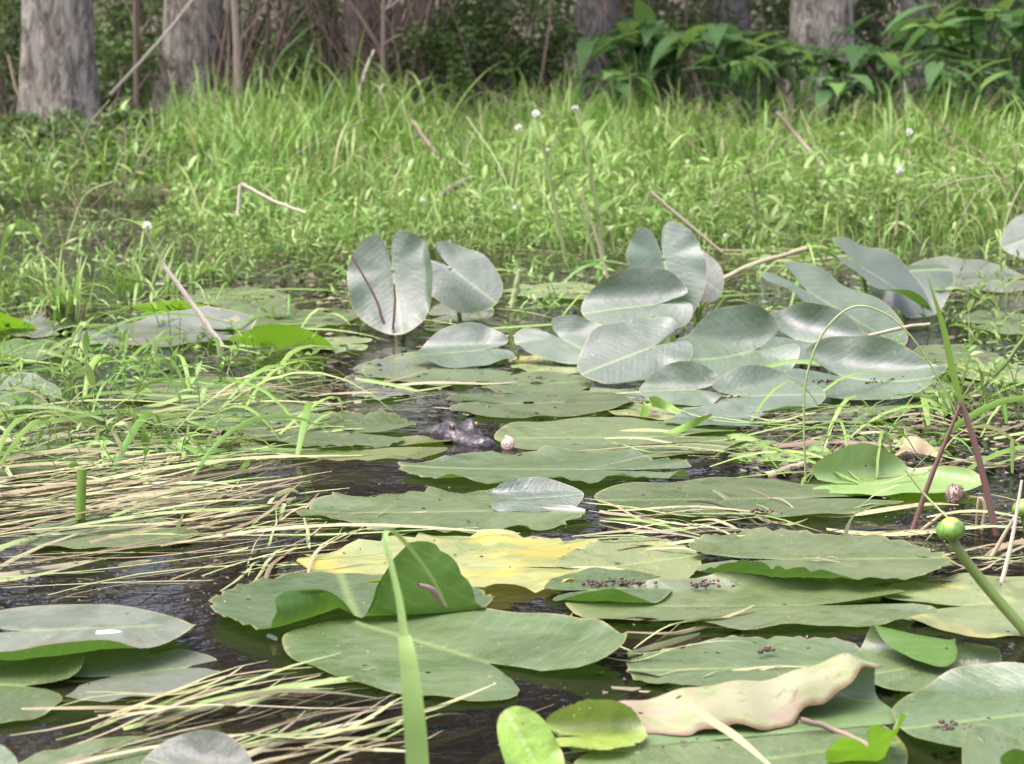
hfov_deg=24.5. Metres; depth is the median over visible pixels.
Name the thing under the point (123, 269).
grass clump
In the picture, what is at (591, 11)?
tree
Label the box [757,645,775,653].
seed clump
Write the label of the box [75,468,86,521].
reed stub
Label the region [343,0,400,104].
tree
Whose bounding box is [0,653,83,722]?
lily pad
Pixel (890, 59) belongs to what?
arrow leaf plant
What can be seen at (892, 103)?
grass clump
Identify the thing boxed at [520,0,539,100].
sapling
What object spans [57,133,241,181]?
shrub
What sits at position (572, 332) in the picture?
lily pad
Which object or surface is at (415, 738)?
bent grass
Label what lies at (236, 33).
sapling
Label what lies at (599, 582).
seed clump
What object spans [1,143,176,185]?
shrub
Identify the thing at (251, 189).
stick
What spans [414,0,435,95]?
tree
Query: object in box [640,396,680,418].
strap leaf
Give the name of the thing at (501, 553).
lily pad
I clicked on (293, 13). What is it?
tree
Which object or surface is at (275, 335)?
lily pad
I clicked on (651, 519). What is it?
stick
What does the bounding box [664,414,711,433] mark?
strap leaf
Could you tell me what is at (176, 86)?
stump
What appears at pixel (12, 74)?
stick
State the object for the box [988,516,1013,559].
broken twig
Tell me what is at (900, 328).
stick
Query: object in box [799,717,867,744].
stick
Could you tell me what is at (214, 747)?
lily pad
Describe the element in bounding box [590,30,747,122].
arrow leaf plant
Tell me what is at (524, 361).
lily pad
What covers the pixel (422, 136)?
stick
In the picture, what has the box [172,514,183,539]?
strap leaf
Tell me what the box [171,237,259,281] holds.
grass clump
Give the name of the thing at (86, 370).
creeping weeds
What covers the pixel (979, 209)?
grass clump
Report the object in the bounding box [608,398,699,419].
lily pad
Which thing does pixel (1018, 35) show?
arrow leaf plant
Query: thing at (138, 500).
floating straw
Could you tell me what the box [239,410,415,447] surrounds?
lily pad
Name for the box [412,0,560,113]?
shrub
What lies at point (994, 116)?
grass clump
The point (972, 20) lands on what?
arrow leaf plant
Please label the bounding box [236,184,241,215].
stick
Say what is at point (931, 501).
bent grass
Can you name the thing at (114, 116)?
shrub
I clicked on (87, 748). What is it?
lily pad
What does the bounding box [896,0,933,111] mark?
tree
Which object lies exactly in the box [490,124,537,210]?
flower stalk
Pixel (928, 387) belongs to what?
lily pad
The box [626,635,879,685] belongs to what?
lily pad
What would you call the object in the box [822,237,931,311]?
lily pad
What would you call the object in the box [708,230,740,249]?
flower stalk
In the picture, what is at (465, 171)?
flower stalk
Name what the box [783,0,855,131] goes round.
tree
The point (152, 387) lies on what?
lily pad
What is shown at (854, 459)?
lily pad
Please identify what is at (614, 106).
grass clump
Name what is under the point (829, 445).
stick
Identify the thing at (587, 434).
lily pad
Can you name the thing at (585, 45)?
arrow leaf plant
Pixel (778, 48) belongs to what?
arrow leaf plant
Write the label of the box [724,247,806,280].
stick
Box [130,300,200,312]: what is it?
lily pad
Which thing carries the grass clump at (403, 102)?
on the ground at (121, 192)
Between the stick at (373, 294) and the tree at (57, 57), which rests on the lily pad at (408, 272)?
the stick at (373, 294)
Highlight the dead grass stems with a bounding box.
[0,65,1023,250]
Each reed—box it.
[910,405,960,535]
[928,278,1023,535]
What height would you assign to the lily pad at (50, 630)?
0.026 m
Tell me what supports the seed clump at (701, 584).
on the lily pad at (803, 598)
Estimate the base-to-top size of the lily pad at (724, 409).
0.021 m
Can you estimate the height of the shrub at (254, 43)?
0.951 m
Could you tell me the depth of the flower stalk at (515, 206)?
7.26 m
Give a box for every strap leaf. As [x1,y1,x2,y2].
[0,219,49,261]
[111,422,135,469]
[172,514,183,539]
[268,488,297,504]
[279,496,295,518]
[355,377,419,391]
[602,518,699,535]
[627,633,699,656]
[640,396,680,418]
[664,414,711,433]
[687,689,769,763]
[726,433,755,441]
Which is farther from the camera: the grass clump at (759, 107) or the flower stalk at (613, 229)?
the grass clump at (759, 107)
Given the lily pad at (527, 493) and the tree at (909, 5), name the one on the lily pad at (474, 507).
the lily pad at (527, 493)
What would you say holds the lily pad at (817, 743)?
on the water
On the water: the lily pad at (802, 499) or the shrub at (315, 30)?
the lily pad at (802, 499)
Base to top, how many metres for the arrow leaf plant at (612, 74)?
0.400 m
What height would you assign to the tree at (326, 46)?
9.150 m
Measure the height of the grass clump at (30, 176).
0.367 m
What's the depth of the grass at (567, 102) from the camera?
10.47 m
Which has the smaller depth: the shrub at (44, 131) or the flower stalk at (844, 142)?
the flower stalk at (844, 142)
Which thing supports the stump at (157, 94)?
on the ground at (121, 192)
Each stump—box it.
[147,80,169,133]
[167,71,186,122]
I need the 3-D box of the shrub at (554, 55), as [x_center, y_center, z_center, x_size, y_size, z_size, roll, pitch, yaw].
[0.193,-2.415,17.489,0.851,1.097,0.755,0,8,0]
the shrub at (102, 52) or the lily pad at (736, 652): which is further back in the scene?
the shrub at (102, 52)
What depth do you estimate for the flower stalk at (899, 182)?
7.06 m
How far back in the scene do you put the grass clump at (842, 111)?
13.28 m
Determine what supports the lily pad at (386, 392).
on the water
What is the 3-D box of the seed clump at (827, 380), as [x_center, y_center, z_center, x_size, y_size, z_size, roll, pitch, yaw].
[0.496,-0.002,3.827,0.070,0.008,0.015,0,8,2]
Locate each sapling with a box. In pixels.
[123,0,150,118]
[231,0,242,108]
[233,0,266,100]
[276,0,279,97]
[380,0,401,111]
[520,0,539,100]
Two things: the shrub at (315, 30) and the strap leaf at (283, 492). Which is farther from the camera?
the shrub at (315, 30)
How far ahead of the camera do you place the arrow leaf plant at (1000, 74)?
12.32 m
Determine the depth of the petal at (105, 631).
2.20 m
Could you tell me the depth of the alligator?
3.43 m
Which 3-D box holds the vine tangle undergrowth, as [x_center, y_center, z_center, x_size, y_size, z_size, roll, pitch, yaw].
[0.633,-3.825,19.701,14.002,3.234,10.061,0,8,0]
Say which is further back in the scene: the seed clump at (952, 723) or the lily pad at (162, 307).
the lily pad at (162, 307)
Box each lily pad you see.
[0,312,35,330]
[0,338,63,363]
[0,372,61,407]
[0,438,100,475]
[0,604,196,659]
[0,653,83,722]
[0,745,17,763]
[6,312,69,337]
[19,736,195,763]
[22,516,198,548]
[65,648,219,701]
[77,306,255,346]
[116,376,275,402]
[125,401,334,429]
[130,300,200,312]
[141,730,251,763]
[176,286,289,305]
[205,298,295,331]
[208,541,493,629]
[228,324,332,348]
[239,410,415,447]
[240,435,451,460]
[268,308,358,327]
[282,608,626,700]
[295,486,588,533]
[296,529,624,592]
[310,336,371,351]
[345,358,419,399]
[347,230,432,334]
[362,349,511,385]
[397,445,691,483]
[412,322,514,367]
[424,318,518,331]
[428,303,493,323]
[431,241,502,322]
[446,390,633,417]
[478,371,593,393]
[486,477,583,511]
[494,417,746,456]
[497,706,564,763]
[503,282,594,298]
[508,355,579,373]
[514,315,601,363]
[544,567,671,602]
[546,699,647,749]
[552,652,895,752]
[556,537,703,581]
[565,571,939,629]
[574,740,767,763]
[577,317,692,383]
[581,267,692,327]
[590,383,644,400]
[594,477,903,517]
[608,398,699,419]
[626,221,706,311]
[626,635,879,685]
[639,361,723,405]
[664,402,766,425]
[677,304,799,376]
[688,527,957,579]
[694,251,723,324]
[710,725,907,763]
[712,365,825,411]
[728,440,831,461]
[760,302,868,365]
[762,261,907,345]
[784,335,946,399]
[789,397,911,423]
[812,443,981,495]
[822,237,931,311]
[826,711,907,762]
[854,625,1001,691]
[872,264,953,319]
[883,573,1023,637]
[892,662,1023,748]
[909,380,960,398]
[910,256,1023,291]
[913,344,1005,375]
[942,362,1023,383]
[953,310,1023,334]
[962,724,1023,763]
[1001,214,1023,257]
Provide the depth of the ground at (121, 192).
21.36 m
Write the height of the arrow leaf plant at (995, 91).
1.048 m
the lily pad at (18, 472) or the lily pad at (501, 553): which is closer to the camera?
the lily pad at (501, 553)
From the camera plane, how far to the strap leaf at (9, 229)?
4.84 m
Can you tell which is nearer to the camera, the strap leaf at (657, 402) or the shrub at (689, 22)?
the strap leaf at (657, 402)
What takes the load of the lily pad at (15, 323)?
on the lily pad at (40, 323)
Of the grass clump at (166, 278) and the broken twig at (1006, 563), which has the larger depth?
the grass clump at (166, 278)
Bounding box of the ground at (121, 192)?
[0,0,1017,196]
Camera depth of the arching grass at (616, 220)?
8.82 m
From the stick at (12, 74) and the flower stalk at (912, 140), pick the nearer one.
the flower stalk at (912, 140)
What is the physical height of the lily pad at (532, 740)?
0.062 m
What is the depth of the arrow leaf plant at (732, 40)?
14.80 m
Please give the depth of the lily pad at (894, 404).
3.71 m
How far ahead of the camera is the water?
2.88 m
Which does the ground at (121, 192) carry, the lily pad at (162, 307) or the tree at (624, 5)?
the tree at (624, 5)
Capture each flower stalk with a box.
[115,217,175,261]
[415,197,436,212]
[463,164,471,203]
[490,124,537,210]
[502,205,527,219]
[514,110,601,261]
[546,148,597,261]
[547,105,627,259]
[604,223,620,249]
[685,160,690,171]
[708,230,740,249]
[836,132,847,173]
[888,129,931,194]
[888,167,909,234]
[998,203,1015,220]
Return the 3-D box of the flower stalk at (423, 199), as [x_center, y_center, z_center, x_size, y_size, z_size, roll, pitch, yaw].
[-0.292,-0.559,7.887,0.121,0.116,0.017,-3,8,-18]
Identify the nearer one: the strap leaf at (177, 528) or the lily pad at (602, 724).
the lily pad at (602, 724)
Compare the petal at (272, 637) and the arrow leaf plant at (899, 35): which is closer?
the petal at (272, 637)
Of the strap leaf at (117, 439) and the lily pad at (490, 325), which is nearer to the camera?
the strap leaf at (117, 439)
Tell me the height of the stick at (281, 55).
0.461 m
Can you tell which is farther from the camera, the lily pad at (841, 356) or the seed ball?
the lily pad at (841, 356)
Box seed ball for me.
[944,483,966,503]
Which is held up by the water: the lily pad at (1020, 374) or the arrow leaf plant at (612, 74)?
the lily pad at (1020, 374)
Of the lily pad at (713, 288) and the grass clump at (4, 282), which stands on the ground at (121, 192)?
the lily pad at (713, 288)
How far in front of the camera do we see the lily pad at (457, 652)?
2.20 m
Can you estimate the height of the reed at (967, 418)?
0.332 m
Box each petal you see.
[96,630,121,633]
[266,634,277,640]
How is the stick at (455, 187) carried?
on the grass at (567, 102)
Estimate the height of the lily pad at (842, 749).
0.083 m
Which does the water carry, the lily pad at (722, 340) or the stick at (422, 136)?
the lily pad at (722, 340)
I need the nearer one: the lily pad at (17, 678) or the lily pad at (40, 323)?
the lily pad at (17, 678)
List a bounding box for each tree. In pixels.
[15,0,102,134]
[159,0,224,120]
[280,0,310,96]
[313,0,340,86]
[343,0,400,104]
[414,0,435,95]
[478,0,505,89]
[559,0,620,109]
[619,0,658,92]
[691,0,753,102]
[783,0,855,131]
[854,0,900,106]
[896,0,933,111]
[954,0,997,99]
[1006,1,1023,96]
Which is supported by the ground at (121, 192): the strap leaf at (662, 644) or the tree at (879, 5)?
the tree at (879, 5)
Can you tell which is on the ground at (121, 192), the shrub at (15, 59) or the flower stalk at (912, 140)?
the shrub at (15, 59)
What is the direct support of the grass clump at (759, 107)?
on the ground at (121, 192)
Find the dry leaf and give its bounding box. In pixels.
[894,436,943,458]
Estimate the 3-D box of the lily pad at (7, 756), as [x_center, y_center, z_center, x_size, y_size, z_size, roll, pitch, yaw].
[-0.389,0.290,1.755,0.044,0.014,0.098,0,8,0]
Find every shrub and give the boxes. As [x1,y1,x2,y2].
[0,0,21,119]
[0,107,79,144]
[0,136,99,179]
[1,115,142,158]
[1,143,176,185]
[45,104,206,143]
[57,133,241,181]
[71,125,186,151]
[94,0,163,117]
[94,24,176,114]
[224,2,304,110]
[230,32,329,111]
[275,0,347,101]
[372,11,486,116]
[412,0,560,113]
[485,0,591,110]
[605,0,716,104]
[688,0,789,102]
[877,0,1018,118]
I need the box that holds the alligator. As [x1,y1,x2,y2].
[417,418,495,446]
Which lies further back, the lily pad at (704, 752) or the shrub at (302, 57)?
the shrub at (302, 57)
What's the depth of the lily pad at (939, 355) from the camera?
4.40 m
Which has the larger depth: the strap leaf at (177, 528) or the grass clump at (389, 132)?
the grass clump at (389, 132)
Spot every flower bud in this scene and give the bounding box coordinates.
[936,517,1023,637]
[1012,499,1023,532]
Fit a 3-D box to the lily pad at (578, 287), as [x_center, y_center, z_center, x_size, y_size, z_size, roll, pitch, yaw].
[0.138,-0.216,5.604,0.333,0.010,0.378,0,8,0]
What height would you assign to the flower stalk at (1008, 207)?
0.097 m
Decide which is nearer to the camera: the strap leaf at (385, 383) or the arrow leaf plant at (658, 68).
the strap leaf at (385, 383)
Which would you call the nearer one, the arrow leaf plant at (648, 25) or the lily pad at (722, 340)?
the lily pad at (722, 340)
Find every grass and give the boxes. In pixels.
[0,38,1023,251]
[0,100,1023,263]
[0,221,1023,484]
[382,529,446,763]
[803,305,959,481]
[843,484,899,535]
[905,470,947,517]
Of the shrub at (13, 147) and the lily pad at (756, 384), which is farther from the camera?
the shrub at (13, 147)
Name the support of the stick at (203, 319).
on the water
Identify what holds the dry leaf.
on the stick at (829, 445)
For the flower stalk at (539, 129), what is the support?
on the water
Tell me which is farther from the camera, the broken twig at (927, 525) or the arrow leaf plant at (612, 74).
the arrow leaf plant at (612, 74)
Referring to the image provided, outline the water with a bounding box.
[0,193,1023,763]
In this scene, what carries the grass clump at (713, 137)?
on the weed cover at (738, 200)
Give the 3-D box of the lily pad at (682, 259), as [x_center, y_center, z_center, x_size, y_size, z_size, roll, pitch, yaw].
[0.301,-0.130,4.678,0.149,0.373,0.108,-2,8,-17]
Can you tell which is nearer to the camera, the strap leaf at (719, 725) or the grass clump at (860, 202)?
the strap leaf at (719, 725)
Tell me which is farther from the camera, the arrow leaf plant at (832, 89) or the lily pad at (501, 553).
the arrow leaf plant at (832, 89)
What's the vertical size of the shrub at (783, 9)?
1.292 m
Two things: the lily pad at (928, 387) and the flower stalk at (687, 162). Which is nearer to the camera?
the lily pad at (928, 387)
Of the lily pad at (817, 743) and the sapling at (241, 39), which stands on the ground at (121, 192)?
the sapling at (241, 39)
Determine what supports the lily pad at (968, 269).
on the water
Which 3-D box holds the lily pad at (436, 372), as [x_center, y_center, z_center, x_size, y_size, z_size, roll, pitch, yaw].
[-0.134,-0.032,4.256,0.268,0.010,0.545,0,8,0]
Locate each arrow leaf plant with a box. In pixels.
[566,69,660,132]
[573,30,665,103]
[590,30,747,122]
[591,0,720,122]
[602,17,707,111]
[650,23,784,125]
[683,55,803,134]
[708,39,850,126]
[732,11,880,132]
[786,44,913,121]
[789,74,874,139]
[834,45,952,119]
[873,0,1016,123]
[875,60,984,121]
[882,4,1023,130]
[913,8,1023,126]
[936,0,1023,122]
[949,59,1023,126]
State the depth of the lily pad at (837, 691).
1.96 m
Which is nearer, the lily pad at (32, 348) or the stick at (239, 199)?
the lily pad at (32, 348)
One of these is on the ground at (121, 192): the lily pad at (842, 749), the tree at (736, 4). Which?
the tree at (736, 4)
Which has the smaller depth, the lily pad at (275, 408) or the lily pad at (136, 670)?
the lily pad at (136, 670)
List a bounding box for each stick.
[6,54,18,99]
[109,0,192,95]
[160,261,223,346]
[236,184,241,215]
[240,183,304,213]
[267,25,311,98]
[351,256,384,324]
[354,49,374,117]
[392,284,395,329]
[410,120,452,175]
[437,175,472,200]
[579,190,608,277]
[599,510,685,525]
[649,190,722,252]
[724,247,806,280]
[762,461,809,476]
[768,439,960,459]
[774,111,823,164]
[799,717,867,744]
[869,322,929,335]
[969,336,1023,394]
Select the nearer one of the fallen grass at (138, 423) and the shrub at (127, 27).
the fallen grass at (138, 423)
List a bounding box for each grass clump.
[0,117,148,199]
[0,230,86,301]
[0,243,152,330]
[31,70,387,194]
[36,70,442,177]
[80,236,174,278]
[88,244,218,299]
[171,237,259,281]
[305,24,512,140]
[379,188,543,243]
[458,59,633,132]
[478,72,706,132]
[498,75,793,128]
[523,76,855,166]
[671,78,837,133]
[682,289,734,328]
[735,74,960,136]
[778,174,914,229]
[800,64,1023,167]
[802,72,990,147]
[855,57,1023,146]
[890,174,1015,235]
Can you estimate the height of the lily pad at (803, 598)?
0.019 m
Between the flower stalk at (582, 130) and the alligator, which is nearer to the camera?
the alligator
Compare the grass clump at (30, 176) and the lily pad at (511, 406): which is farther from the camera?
the grass clump at (30, 176)
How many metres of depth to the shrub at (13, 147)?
10.27 m
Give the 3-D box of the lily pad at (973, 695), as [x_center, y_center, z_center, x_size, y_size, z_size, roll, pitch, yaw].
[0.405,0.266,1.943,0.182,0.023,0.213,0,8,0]
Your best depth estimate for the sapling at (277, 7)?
18.29 m
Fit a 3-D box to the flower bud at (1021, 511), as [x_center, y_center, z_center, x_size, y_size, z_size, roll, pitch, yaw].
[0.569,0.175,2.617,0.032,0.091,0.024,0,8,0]
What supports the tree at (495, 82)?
on the ground at (121, 192)
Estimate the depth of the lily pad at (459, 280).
4.90 m
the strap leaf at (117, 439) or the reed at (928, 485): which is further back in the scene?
the strap leaf at (117, 439)
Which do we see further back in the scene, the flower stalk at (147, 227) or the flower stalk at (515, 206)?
the flower stalk at (515, 206)
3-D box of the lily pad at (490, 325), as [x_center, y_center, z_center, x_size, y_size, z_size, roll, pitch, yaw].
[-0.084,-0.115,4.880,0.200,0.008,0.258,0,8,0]
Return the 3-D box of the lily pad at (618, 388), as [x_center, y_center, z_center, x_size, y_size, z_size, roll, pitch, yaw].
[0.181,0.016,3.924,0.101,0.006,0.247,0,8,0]
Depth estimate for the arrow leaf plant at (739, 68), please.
13.21 m
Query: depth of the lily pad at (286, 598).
2.31 m
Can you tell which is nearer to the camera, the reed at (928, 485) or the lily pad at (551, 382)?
the reed at (928, 485)
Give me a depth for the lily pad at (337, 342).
4.59 m
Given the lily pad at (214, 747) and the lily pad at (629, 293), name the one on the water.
the lily pad at (629, 293)
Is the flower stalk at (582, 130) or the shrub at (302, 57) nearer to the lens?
the flower stalk at (582, 130)
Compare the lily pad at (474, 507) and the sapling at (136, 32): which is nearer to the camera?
the lily pad at (474, 507)
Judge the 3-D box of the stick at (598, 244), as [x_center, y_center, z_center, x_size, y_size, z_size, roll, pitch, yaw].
[0.190,-0.338,5.438,0.071,0.209,0.008,0,8,0]
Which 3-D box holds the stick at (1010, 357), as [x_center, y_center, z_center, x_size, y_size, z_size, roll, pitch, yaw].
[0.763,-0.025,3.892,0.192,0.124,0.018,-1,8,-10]
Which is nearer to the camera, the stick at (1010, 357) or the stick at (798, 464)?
the stick at (798, 464)
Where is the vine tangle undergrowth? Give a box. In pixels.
[1,0,1020,123]
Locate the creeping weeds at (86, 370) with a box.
[0,204,1023,476]
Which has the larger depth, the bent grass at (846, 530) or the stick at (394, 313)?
the stick at (394, 313)
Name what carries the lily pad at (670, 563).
on the water
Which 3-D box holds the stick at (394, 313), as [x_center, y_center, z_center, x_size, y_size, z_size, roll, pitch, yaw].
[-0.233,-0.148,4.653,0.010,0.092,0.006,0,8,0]
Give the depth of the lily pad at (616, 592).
2.44 m
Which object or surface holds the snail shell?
on the water
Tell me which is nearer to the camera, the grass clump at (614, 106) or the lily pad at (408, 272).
the lily pad at (408, 272)
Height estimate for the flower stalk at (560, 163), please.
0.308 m
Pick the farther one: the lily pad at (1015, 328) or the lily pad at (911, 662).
the lily pad at (1015, 328)
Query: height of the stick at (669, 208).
0.172 m
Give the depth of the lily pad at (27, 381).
3.89 m
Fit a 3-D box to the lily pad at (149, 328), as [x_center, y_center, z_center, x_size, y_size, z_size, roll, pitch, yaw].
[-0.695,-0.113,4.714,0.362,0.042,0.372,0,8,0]
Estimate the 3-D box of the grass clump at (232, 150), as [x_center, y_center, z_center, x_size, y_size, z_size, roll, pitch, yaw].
[-1.168,-1.062,9.836,1.359,0.496,1.867,0,8,0]
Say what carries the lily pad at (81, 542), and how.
on the water
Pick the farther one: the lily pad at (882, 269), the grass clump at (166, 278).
the grass clump at (166, 278)
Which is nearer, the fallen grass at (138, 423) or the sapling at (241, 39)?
the fallen grass at (138, 423)
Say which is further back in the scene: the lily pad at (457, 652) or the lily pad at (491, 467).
the lily pad at (491, 467)
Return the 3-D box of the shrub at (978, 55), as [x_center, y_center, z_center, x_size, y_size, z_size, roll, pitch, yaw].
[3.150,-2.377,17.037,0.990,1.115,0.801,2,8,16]
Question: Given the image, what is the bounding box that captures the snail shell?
[501,436,514,448]
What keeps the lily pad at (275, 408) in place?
on the water
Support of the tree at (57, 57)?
on the ground at (121, 192)
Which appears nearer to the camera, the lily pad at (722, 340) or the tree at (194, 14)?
the lily pad at (722, 340)
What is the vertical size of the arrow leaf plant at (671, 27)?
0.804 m
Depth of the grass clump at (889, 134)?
10.63 m
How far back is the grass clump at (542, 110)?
12.80 m
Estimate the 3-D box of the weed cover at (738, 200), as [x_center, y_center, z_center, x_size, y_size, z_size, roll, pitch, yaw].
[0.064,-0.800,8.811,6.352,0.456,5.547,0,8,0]
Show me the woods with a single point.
(568, 3)
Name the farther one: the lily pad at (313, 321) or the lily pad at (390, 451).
the lily pad at (313, 321)
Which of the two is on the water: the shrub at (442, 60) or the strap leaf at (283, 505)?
the strap leaf at (283, 505)
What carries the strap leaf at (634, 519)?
on the water
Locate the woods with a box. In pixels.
[0,0,1023,107]
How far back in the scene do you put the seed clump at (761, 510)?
2.83 m
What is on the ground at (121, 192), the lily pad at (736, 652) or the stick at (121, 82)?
the stick at (121, 82)
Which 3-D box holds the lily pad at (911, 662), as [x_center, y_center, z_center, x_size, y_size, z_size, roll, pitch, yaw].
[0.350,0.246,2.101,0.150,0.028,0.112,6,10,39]
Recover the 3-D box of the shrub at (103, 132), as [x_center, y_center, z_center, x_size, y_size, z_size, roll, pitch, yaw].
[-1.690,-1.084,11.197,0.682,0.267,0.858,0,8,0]
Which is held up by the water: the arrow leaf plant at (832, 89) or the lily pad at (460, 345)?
the lily pad at (460, 345)
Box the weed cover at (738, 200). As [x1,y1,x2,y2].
[0,96,1023,266]
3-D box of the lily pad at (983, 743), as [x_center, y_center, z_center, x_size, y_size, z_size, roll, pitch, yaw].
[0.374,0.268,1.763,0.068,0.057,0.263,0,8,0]
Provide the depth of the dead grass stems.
8.41 m
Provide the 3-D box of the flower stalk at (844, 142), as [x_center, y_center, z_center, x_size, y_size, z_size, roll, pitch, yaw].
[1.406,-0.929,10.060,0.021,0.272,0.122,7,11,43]
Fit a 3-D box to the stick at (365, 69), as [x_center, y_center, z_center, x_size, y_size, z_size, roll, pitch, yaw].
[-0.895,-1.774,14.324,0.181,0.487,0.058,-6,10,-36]
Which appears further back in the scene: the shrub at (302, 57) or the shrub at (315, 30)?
the shrub at (315, 30)
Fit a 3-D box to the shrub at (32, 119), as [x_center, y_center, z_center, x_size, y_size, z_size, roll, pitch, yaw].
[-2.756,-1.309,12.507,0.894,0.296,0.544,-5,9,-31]
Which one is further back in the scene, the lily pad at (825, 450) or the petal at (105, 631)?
the lily pad at (825, 450)
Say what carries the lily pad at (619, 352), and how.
on the water
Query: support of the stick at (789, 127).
on the weed cover at (738, 200)
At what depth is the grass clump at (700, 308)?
4.84 m
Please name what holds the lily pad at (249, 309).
on the water
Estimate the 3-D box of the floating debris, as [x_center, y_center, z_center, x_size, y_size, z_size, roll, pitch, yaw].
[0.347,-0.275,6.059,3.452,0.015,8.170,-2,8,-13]
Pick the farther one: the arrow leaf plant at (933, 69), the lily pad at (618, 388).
the arrow leaf plant at (933, 69)
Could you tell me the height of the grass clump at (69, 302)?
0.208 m
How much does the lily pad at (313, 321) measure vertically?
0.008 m
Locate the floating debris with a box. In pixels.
[0,194,1023,750]
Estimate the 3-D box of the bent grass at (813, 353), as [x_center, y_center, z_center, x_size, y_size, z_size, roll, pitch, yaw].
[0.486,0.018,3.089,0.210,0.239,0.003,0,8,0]
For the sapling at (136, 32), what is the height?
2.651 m
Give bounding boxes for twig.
[417,583,447,608]
[920,511,944,528]
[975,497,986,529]
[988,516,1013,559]
[1000,480,1022,581]
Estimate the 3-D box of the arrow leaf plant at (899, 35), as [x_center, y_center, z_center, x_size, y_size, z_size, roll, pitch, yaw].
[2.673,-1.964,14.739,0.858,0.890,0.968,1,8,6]
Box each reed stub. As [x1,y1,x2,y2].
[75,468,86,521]
[509,269,521,308]
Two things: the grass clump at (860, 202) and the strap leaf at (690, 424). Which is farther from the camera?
the grass clump at (860, 202)
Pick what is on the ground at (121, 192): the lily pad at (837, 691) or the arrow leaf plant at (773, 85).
the arrow leaf plant at (773, 85)
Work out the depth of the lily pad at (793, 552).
2.57 m
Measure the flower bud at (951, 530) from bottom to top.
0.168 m
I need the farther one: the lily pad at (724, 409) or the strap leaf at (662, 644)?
the lily pad at (724, 409)
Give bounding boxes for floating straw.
[0,240,1023,763]
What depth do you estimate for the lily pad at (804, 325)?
4.28 m
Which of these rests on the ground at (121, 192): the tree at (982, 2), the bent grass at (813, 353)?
the tree at (982, 2)
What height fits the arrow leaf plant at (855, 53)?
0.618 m
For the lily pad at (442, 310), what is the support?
on the water
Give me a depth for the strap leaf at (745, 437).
3.41 m
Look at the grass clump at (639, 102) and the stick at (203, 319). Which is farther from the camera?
the grass clump at (639, 102)
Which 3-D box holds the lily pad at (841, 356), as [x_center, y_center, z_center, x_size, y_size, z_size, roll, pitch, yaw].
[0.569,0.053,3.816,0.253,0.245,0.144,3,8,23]
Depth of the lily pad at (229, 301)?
5.51 m
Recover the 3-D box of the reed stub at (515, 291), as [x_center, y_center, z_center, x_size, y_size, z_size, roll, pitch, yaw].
[0.008,-0.207,5.234,0.030,0.089,0.016,0,8,0]
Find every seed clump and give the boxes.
[569,577,657,587]
[690,578,720,588]
[750,508,782,514]
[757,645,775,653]
[812,378,834,382]
[932,720,972,730]
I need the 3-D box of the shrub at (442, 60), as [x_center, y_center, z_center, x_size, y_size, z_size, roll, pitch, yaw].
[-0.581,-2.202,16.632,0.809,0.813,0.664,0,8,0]
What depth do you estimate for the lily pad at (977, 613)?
2.40 m
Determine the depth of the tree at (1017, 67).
21.65 m
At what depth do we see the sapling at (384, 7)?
14.65 m
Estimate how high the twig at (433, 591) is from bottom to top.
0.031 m

